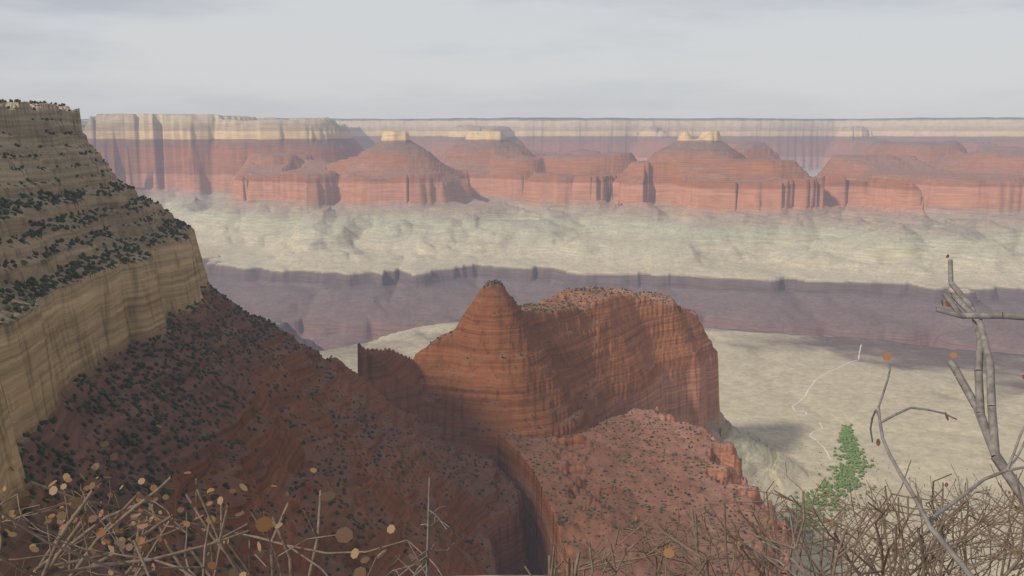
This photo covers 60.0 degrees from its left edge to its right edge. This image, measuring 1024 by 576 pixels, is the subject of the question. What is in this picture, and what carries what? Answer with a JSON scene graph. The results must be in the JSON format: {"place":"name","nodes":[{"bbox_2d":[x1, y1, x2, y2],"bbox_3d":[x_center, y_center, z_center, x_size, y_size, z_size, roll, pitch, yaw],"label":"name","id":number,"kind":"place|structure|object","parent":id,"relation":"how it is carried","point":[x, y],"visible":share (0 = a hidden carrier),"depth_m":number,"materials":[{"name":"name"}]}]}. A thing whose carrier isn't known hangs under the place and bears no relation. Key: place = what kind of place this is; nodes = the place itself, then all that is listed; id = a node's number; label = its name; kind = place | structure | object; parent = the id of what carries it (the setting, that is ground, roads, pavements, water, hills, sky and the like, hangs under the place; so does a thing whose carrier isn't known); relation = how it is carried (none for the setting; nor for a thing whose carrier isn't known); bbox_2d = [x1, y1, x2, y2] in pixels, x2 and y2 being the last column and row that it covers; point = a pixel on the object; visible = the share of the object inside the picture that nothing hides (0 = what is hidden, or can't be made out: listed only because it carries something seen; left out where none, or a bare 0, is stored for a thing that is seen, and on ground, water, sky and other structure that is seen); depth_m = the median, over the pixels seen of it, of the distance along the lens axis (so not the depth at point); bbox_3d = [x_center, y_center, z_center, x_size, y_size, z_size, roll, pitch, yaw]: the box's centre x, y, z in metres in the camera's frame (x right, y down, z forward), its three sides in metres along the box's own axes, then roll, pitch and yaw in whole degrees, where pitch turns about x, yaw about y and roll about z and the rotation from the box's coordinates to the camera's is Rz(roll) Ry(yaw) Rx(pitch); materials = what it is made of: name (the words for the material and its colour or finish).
{"place":"outdoors","nodes":[
{"label":"outdoors","id":0,"kind":"place"},
{"bbox_2d":[2,466,307,569],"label":"dry leaves","id":1,"kind":"object","parent":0,"point":[264,524],"visible":0.84,"depth_m":3.20,"materials":[{"name":"brown plant"}]},
{"bbox_2d":[0,102,1023,575],"bbox_3d":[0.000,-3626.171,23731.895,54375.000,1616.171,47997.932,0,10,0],"label":"canyon terrain","id":2,"kind":"structure","parent":0,"point":[782,264],"depth_m":2706.70,"materials":[{"name":"red stone"}]},
{"bbox_2d":[0,425,420,575],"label":"dry leaves","id":3,"kind":"object","parent":2,"relation":"on","point":[324,496],"visible":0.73,"depth_m":3.27,"materials":[{"name":"brown plant"}]},
{"bbox_2d":[0,476,427,575],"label":"autumn shrub branches","id":4,"kind":"object","parent":2,"relation":"on","point":[49,564],"visible":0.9,"depth_m":3.51,"materials":[{"name":"brown wood"}]},
{"bbox_2d":[8,476,276,530],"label":"dry leaves","id":5,"kind":"object","parent":4,"relation":"attached to","point":[11,513],"visible":0.78,"depth_m":3.63,"materials":[{"name":"brown plant"}]},
{"bbox_2d":[386,477,454,575],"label":"twig","id":6,"kind":"object","parent":2,"relation":"on","point":[426,557],"visible":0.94,"depth_m":5.64,"materials":[{"name":"grey wood"}]},
{"bbox_2d":[0,99,1016,575],"bbox_3d":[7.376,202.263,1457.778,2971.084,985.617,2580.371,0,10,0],"label":"shrubs","id":7,"kind":"object","parent":2,"relation":"on","point":[32,281],"visible":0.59,"depth_m":958.40,"materials":[{"name":"plant"}]},
{"bbox_2d":[524,455,1023,575],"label":"bare shrubs","id":8,"kind":"object","parent":2,"relation":"on","point":[924,565],"visible":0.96,"depth_m":5.04,"materials":[{"name":"brown plant"}]},
{"bbox_2d":[557,475,1019,575],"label":"withered leaves","id":9,"kind":"object","parent":2,"relation":"on","point":[668,552],"visible":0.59,"depth_m":4.80,"materials":[{"name":"brown plant"}]},
{"bbox_2d":[791,345,860,459],"bbox_3d":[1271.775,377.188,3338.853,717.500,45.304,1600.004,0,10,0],"label":"tonto trails","id":10,"kind":"object","parent":2,"relation":"on","point":[806,412],"visible":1,"depth_m":3078.69,"materials":[{"name":"beige soil"}]},
{"bbox_2d":[745,259,1023,575],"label":"bare tree","id":11,"kind":"object","parent":2,"relation":"on","point":[989,428],"visible":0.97,"depth_m":4.98,"materials":[{"name":"grey wood"}]},
{"bbox_2d":[741,254,1023,549],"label":"dead leaves","id":12,"kind":"object","parent":11,"relation":"attached to","point":[886,356],"visible":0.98,"depth_m":3.34,"materials":[{"name":"brown plant"}]},
{"bbox_2d":[0,0,1023,118],"label":"sky","id":13,"kind":"structure","parent":0,"point":[338,59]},
{"bbox_3d":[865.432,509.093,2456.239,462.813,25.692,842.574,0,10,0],"label":"cottonwood trunks","id":14,"kind":"object","parent":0,"visible":0},
{"bbox_2d":[780,423,875,538],"bbox_3d":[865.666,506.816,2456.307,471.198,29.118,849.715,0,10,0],"label":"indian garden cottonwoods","id":15,"kind":"object","parent":14,"relation":"attached to","point":[851,450],"visible":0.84,"depth_m":2414.04,"materials":[{"name":"green plant"}]}
]}

